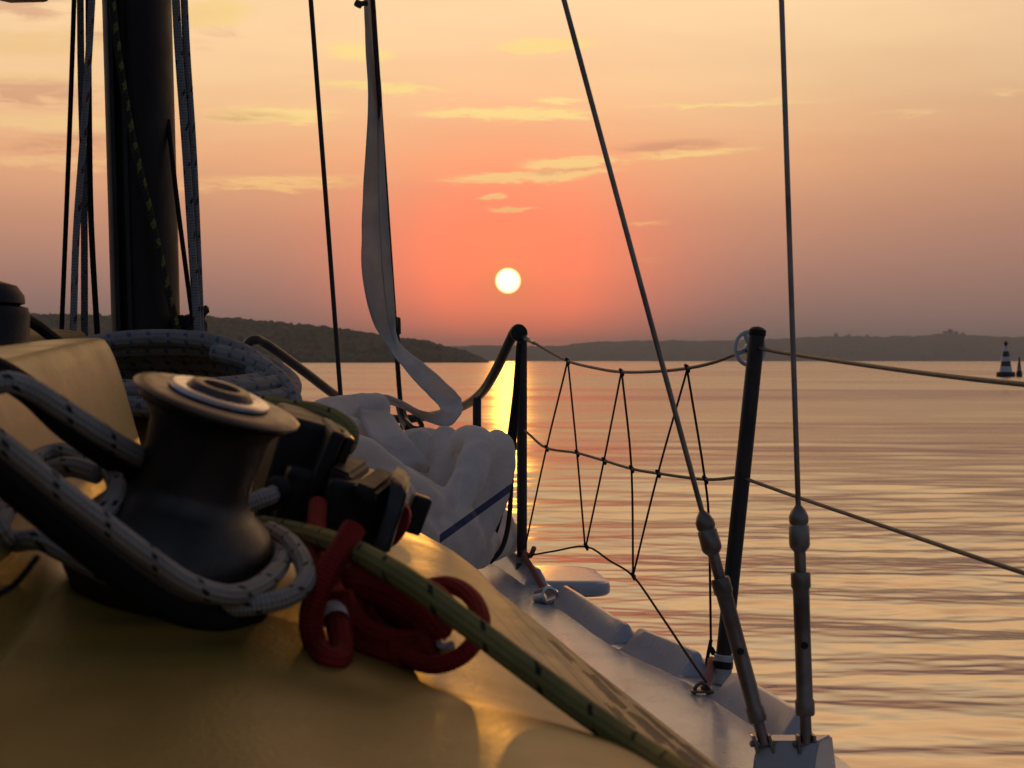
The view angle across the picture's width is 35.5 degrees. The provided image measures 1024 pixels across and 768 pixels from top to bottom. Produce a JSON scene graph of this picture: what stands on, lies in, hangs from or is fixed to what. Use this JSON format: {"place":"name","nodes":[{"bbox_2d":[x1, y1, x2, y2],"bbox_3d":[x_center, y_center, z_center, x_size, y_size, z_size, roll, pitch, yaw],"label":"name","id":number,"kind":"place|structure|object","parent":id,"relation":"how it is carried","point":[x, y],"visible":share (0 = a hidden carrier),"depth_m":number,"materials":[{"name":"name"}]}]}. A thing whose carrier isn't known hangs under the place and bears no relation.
{"place":"outdoors","nodes":[
{"label":"outdoors","id":0,"kind":"place"},
{"bbox_2d":[30,313,488,362],"bbox_3d":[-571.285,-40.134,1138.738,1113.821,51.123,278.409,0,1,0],"label":"hills","id":1,"kind":"structure","parent":0,"point":[304,343],"depth_m":1087.63,"materials":[{"name":"green plant"}]},
{"bbox_2d":[0,0,1023,345],"label":"sky","id":2,"kind":"structure","parent":0,"point":[906,117],"materials":[{"name":"orange"}]},
{"bbox_2d":[284,361,1023,767],"bbox_3d":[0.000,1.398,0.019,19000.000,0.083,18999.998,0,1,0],"label":"water","id":3,"kind":"structure","parent":0,"point":[916,653],"depth_m":14.36,"materials":[{"name":"orange liquid"}]},
{"bbox_2d":[0,328,850,767],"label":"sailboat","id":4,"kind":"object","parent":3,"relation":"on","point":[86,682],"visible":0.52,"depth_m":0.90,"materials":[{"name":"paint"}]},
{"bbox_2d":[0,281,30,344],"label":"winch","id":5,"kind":"object","parent":4,"relation":"on","point":[14,321],"visible":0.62,"depth_m":1.64,"materials":[{"name":"black metal"}]},
{"bbox_2d":[30,315,63,339],"bbox_3d":[-0.518,-0.055,1.780,0.015,0.059,0.131,0,1,18],"label":"cable","id":6,"kind":"object","parent":5,"relation":"attached to","point":[43,330],"visible":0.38,"depth_m":1.77,"materials":[{"name":"black rubber"}]},
{"bbox_2d":[0,554,40,596],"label":"twine","id":7,"kind":"object","parent":4,"relation":"on","point":[19,579],"visible":1,"depth_m":0.80,"materials":[{"name":"black fabric"}]},
{"bbox_2d":[0,443,126,585],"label":"rope","id":8,"kind":"object","parent":4,"relation":"on","point":[110,502],"visible":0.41,"depth_m":0.92,"materials":[{"name":"grey fabric"}]},
{"bbox_2d":[45,457,102,483],"bbox_3d":[-0.287,0.058,1.031,0.054,0.022,0.027,0,1,9],"label":"rope","id":9,"kind":"object","parent":8,"relation":"on","point":[84,469],"visible":0.49,"depth_m":1.02,"materials":[{"name":"grey fabric"}]},
{"bbox_2d":[0,457,266,631],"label":"rope","id":10,"kind":"object","parent":4,"relation":"on","point":[95,553],"visible":0.86,"depth_m":0.87,"materials":[{"name":"black fabric"}]},
{"bbox_2d":[102,0,180,331],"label":"mast","id":11,"kind":"object","parent":4,"relation":"on","point":[138,297],"visible":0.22,"depth_m":2.26,"materials":[{"name":"black metal"}]},
{"bbox_2d":[0,0,47,2],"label":"boom","id":12,"kind":"object","parent":11,"relation":"attached to","point":[19,1],"visible":1,"depth_m":2.07,"materials":[{"name":"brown metal"}]},
{"bbox_2d":[59,0,76,329],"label":"rope","id":13,"kind":"object","parent":12,"relation":"hanging from","point":[68,165],"visible":0.91,"depth_m":2.20,"materials":[{"name":"black fabric"}]},
{"bbox_2d":[77,0,87,335],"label":"rope","id":14,"kind":"object","parent":12,"relation":"hanging from","point":[84,209],"visible":0.64,"depth_m":2.20,"materials":[{"name":"black fabric"}]},
{"bbox_2d":[70,0,94,330],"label":"rope","id":15,"kind":"object","parent":11,"relation":"hanging from","point":[81,164],"visible":0.9,"depth_m":2.16,"materials":[{"name":"grey fabric"}]},
{"bbox_2d":[85,0,99,334],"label":"rope","id":16,"kind":"object","parent":11,"relation":"attached to","point":[96,320],"visible":0.65,"depth_m":2.24,"materials":[{"name":"black fabric"}]},
{"bbox_2d":[109,0,180,329],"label":"rope","id":17,"kind":"object","parent":11,"relation":"attached to","point":[139,167],"visible":0.89,"depth_m":2.23,"materials":[{"name":"black fabric"}]},
{"bbox_2d":[167,119,192,322],"bbox_3d":[-0.474,-0.233,2.273,0.014,0.294,0.078,-1,1,-40],"label":"rope","id":18,"kind":"object","parent":11,"relation":"attached to","point":[178,215],"visible":0.95,"depth_m":2.26,"materials":[{"name":"black fabric"}]},
{"bbox_2d":[172,0,201,331],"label":"rope","id":19,"kind":"object","parent":11,"relation":"attached to","point":[187,169],"visible":0.93,"depth_m":2.19,"materials":[{"name":"grey fabric"}]},
{"bbox_2d":[180,0,203,331],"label":"rope","id":20,"kind":"object","parent":11,"relation":"hanging from","point":[188,72],"visible":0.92,"depth_m":2.21,"materials":[{"name":"grey fabric"}]},
{"bbox_2d":[178,305,209,331],"bbox_3d":[-0.450,-0.084,2.289,0.043,0.056,0.088,-1,1,-44],"label":"horn cleat","id":21,"kind":"object","parent":11,"relation":"attached to","point":[185,323],"visible":0.3,"depth_m":2.28,"materials":[{"name":"black plastic"}]},
{"bbox_2d":[62,372,298,616],"bbox_3d":[-0.216,0.101,1.016,0.164,0.216,0.138,0,1,0],"label":"winch","id":22,"kind":"object","parent":4,"relation":"on","point":[189,488],"visible":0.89,"depth_m":0.97,"materials":[{"name":"black metal"}]},
{"bbox_2d":[0,357,139,481],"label":"rope","id":23,"kind":"object","parent":22,"relation":"attached to","point":[103,458],"visible":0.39,"depth_m":0.99,"materials":[{"name":"black fabric"}]},
{"bbox_2d":[0,371,144,467],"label":"rope","id":24,"kind":"object","parent":22,"relation":"attached to","point":[66,411],"visible":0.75,"depth_m":0.94,"materials":[{"name":"grey fabric"}]},
{"bbox_2d":[0,428,290,604],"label":"rope","id":25,"kind":"object","parent":22,"relation":"attached to","point":[56,486],"visible":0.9,"depth_m":0.86,"materials":[{"name":"grey fabric"}]},
{"bbox_2d":[80,329,301,416],"bbox_3d":[-0.440,-0.018,1.969,0.311,0.103,0.479,0,1,-28],"label":"rope coil","id":26,"kind":"object","parent":4,"relation":"on","point":[171,351],"visible":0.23,"depth_m":2.05,"materials":[{"name":"grey fabric"}]},
{"bbox_2d":[209,343,301,399],"bbox_3d":[-0.301,0.002,1.912,0.047,0.103,0.198,-1,1,-36],"label":"rope end","id":27,"kind":"object","parent":26,"relation":"attached to","point":[232,356],"visible":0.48,"depth_m":1.94,"materials":[{"name":"grey fabric"}]},
{"bbox_2d":[221,521,315,616],"bbox_3d":[-0.157,0.113,0.996,0.078,0.039,0.174,0,1,0],"label":"rope","id":28,"kind":"object","parent":4,"relation":"on","point":[298,588],"visible":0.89,"depth_m":0.94,"materials":[{"name":"grey fabric"}]},
{"bbox_2d":[308,0,342,394],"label":"stay","id":29,"kind":"object","parent":4,"relation":"attached to","point":[325,192],"visible":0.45,"depth_m":3.50,"materials":[{"name":"metal"}]},
{"bbox_2d":[251,403,431,563],"bbox_3d":[-0.137,0.081,1.219,0.143,0.132,0.220,0,1,0],"label":"rope clutch","id":30,"kind":"object","parent":4,"relation":"on","point":[305,463],"visible":0.73,"depth_m":1.17,"materials":[{"name":"black plastic"}]},
{"bbox_2d":[248,485,279,511],"bbox_3d":[-0.179,0.084,1.142,0.023,0.024,0.066,1,1,34],"label":"rope","id":31,"kind":"object","parent":30,"relation":"attached to","point":[259,499],"visible":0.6,"depth_m":1.13,"materials":[{"name":"white fabric"}]},
{"bbox_2d":[259,395,358,455],"bbox_3d":[-0.164,0.036,1.285,0.118,0.054,0.020,1,1,43],"label":"rope","id":32,"kind":"object","parent":30,"relation":"attached to","point":[348,423],"visible":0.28,"depth_m":1.26,"materials":[{"name":"fabric"}]},
{"bbox_2d":[391,503,411,546],"bbox_3d":[-0.089,0.111,1.263,0.019,0.037,0.043,0,1,0],"label":"rope","id":33,"kind":"object","parent":30,"relation":"attached to","point":[404,522],"visible":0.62,"depth_m":1.25,"materials":[{"name":"red fabric"}]},
{"bbox_2d":[243,324,527,569],"bbox_3d":[-0.304,0.166,4.117,0.716,0.628,0.832,0,1,0],"label":"pulpit","id":34,"kind":"object","parent":4,"relation":"on","point":[516,332],"visible":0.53,"depth_m":3.79,"materials":[{"name":"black metal"}]},
{"bbox_2d":[490,343,521,563],"bbox_3d":[-0.006,0.148,3.614,0.028,0.484,0.293,0,1,13],"label":"cord","id":35,"kind":"object","parent":34,"relation":"hanging from","point":[498,553],"visible":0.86,"depth_m":3.68,"materials":[{"name":"black fabric"}]},
{"bbox_2d":[495,343,518,532],"bbox_3d":[-0.027,0.153,3.624,0.041,0.495,0.303,0,1,23],"label":"cord","id":36,"kind":"object","parent":34,"relation":"hanging from","point":[514,395],"visible":0.34,"depth_m":3.71,"materials":[{"name":"black fabric"}]},
{"bbox_2d":[516,546,535,560],"bbox_3d":[0.033,0.406,3.769,0.012,0.063,0.136,0,1,-16],"label":"knot","id":37,"kind":"object","parent":34,"relation":"attached to","point":[532,551],"visible":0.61,"depth_m":3.72,"materials":[{"name":"red fabric"}]},
{"bbox_2d":[523,429,733,480],"bbox_3d":[0.203,0.140,3.192,0.006,0.051,1.238,0,1,-16],"label":"lifeline","id":38,"kind":"object","parent":34,"relation":"attached to","point":[636,469],"visible":0.88,"depth_m":3.08,"materials":[{"name":"metal"}]},
{"bbox_2d":[370,0,403,429],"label":"forestay","id":39,"kind":"object","parent":4,"relation":"attached to","point":[379,106],"visible":0.39,"depth_m":4.14,"materials":[{"name":"metal"}]},
{"bbox_2d":[358,0,462,472],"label":"sail strip","id":40,"kind":"object","parent":39,"relation":"hanging from","point":[382,427],"visible":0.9,"depth_m":4.14,"materials":[{"name":"fabric"}]},
{"bbox_2d":[354,0,367,8],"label":"sail hank","id":41,"kind":"object","parent":40,"relation":"hanging from","point":[359,4],"visible":1,"depth_m":4.04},
{"bbox_2d":[395,316,400,343],"bbox_3d":[-0.308,-0.139,4.233,0.022,0.082,0.048,0,1,17],"label":"snap hook","id":42,"kind":"object","parent":40,"relation":"attached to","point":[398,325],"visible":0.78,"depth_m":4.23,"materials":[{"name":"black metal"}]},
{"bbox_2d":[396,407,423,429],"bbox_3d":[-0.252,0.080,3.846,0.038,0.073,0.131,0,1,-28],"label":"tack shackle","id":43,"kind":"object","parent":40,"relation":"attached to","point":[405,423],"visible":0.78,"depth_m":3.83,"materials":[{"name":"silver metal"}]},
{"bbox_2d":[298,496,490,673],"bbox_3d":[-0.087,0.128,1.043,0.115,0.094,0.219,0,1,-13],"label":"red line","id":44,"kind":"object","parent":4,"relation":"on","point":[348,606],"visible":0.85,"depth_m":0.97,"materials":[{"name":"fabric"}]},
{"bbox_2d":[314,393,516,568],"bbox_3d":[-0.225,0.223,3.376,0.511,0.408,1.232,0,1,0],"label":"jib sail","id":45,"kind":"object","parent":4,"relation":"on","point":[464,484],"visible":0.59,"depth_m":3.14,"materials":[{"name":"white fabric"}]},
{"bbox_2d":[433,638,454,654],"bbox_3d":[-0.043,0.161,0.979,0.015,0.015,0.021,0,1,-25],"label":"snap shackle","id":46,"kind":"object","parent":4,"relation":"on","point":[441,647],"visible":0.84,"depth_m":0.97,"materials":[{"name":"silver metal"}]},
{"bbox_2d":[256,515,695,767],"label":"rope","id":47,"kind":"object","parent":4,"relation":"on","point":[549,685],"visible":0.84,"depth_m":0.89,"materials":[{"name":"green fabric"}]},
{"bbox_2d":[533,586,557,604],"bbox_3d":[0.072,0.455,3.409,0.052,0.051,0.060,0,1,-12],"label":"fairlead","id":48,"kind":"object","parent":4,"relation":"on","point":[550,592],"visible":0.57,"depth_m":3.40,"materials":[{"name":"silver metal"}]},
{"bbox_2d":[521,553,545,587],"bbox_3d":[0.047,0.430,3.669,0.017,0.068,0.153,0,1,-16],"label":"rope","id":49,"kind":"object","parent":48,"relation":"attached to","point":[532,569],"visible":0.91,"depth_m":3.65,"materials":[{"name":"red fabric"}]},
{"bbox_2d":[536,566,609,596],"bbox_3d":[0.088,0.487,3.968,0.297,0.037,0.320,0,1,0],"label":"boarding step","id":50,"kind":"object","parent":4,"relation":"on","point":[587,582],"visible":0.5,"depth_m":3.85,"materials":[{"name":"white plastic"}]},
{"bbox_2d":[569,586,714,689],"bbox_3d":[0.238,0.460,2.992,0.063,0.050,1.014,0,1,-10],"label":"rope","id":51,"kind":"object","parent":4,"relation":"on","point":[709,673],"visible":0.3,"depth_m":2.53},
{"bbox_2d":[561,0,775,753],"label":"shroud","id":52,"kind":"object","parent":4,"relation":"attached to","point":[710,541],"visible":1,"depth_m":1.97,"materials":[{"name":"grey metal"}]},
{"bbox_2d":[690,681,713,694],"bbox_3d":[0.295,0.474,2.487,0.036,0.025,0.016,0,1,0],"label":"deck eye","id":53,"kind":"object","parent":4,"relation":"on","point":[695,690],"visible":0.98,"depth_m":2.48,"materials":[{"name":"silver metal"}]},
{"bbox_2d":[712,326,765,684],"bbox_3d":[0.363,0.195,2.560,0.088,0.574,0.033,0,1,-7],"label":"stanchion","id":54,"kind":"object","parent":4,"relation":"on","point":[723,661],"visible":0.91,"depth_m":2.55,"materials":[{"name":"black metal"}]},
{"bbox_2d":[533,342,747,373],"bbox_3d":[0.209,-0.063,3.169,0.006,0.085,1.287,0,1,-16],"label":"lifeline","id":55,"kind":"object","parent":54,"relation":"attached to","point":[644,371],"visible":0.95,"depth_m":3.04,"materials":[{"name":"metal"}]},
{"bbox_2d":[522,335,534,344],"bbox_3d":[0.037,-0.105,3.754,0.011,0.028,0.101,0,1,-16],"label":"wire terminal","id":56,"kind":"object","parent":55,"relation":"attached to","point":[527,339],"visible":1,"depth_m":3.75,"materials":[{"name":"silver metal"}]},
{"bbox_2d":[524,358,712,682],"bbox_3d":[0.212,0.202,3.127,0.101,0.509,1.351,0,1,-11],"label":"safety netting","id":57,"kind":"object","parent":55,"relation":"hanging from","point":[632,573],"visible":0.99,"depth_m":3.09,"materials":[{"name":"black fabric"}]},
{"bbox_2d":[705,639,715,665],"bbox_3d":[0.339,0.476,2.729,0.006,0.081,0.049,0,1,-16],"label":"cord lashing","id":58,"kind":"object","parent":57,"relation":"hanging from","point":[712,649],"visible":0.31,"depth_m":2.73,"materials":[{"name":"black fabric"}]},
{"bbox_2d":[733,330,765,366],"bbox_3d":[0.386,-0.058,2.595,0.061,0.061,0.011,0,1,-23],"label":"spoked disc","id":59,"kind":"object","parent":55,"relation":"attached to","point":[744,334],"visible":0.48,"depth_m":2.59,"materials":[{"name":"white plastic"}]},
{"bbox_2d":[744,477,1023,575],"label":"lifeline","id":60,"kind":"object","parent":54,"relation":"attached to","point":[952,549],"visible":0.98,"depth_m":2.02,"materials":[{"name":"metal"}]},
{"bbox_2d":[758,346,1023,386],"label":"lifeline","id":61,"kind":"object","parent":54,"relation":"attached to","point":[942,375],"visible":0.98,"depth_m":2.01,"materials":[{"name":"metal"}]},
{"bbox_2d":[779,0,818,753],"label":"shroud","id":62,"kind":"object","parent":4,"relation":"attached to","point":[799,538],"visible":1,"depth_m":1.94,"materials":[{"name":"grey metal"}]},
{"bbox_2d":[996,340,1014,376],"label":"navigation buoy","id":63,"kind":"object","parent":3,"relation":"on","point":[1005,370],"visible":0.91,"depth_m":136.23,"materials":[{"name":"multicoloured plastic"}]},
{"bbox_2d":[1016,356,1021,376],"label":"navigation buoy","id":64,"kind":"object","parent":3,"relation":"on","point":[1019,372],"visible":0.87,"depth_m":136.84,"materials":[{"name":"black plastic"}]},
{"bbox_2d":[449,333,1023,360],"bbox_3d":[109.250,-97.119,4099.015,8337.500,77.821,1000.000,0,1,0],"label":"hills","id":65,"kind":"structure","parent":0,"point":[948,347],"depth_m":3806.90,"materials":[{"name":"grey plant"}]}
]}

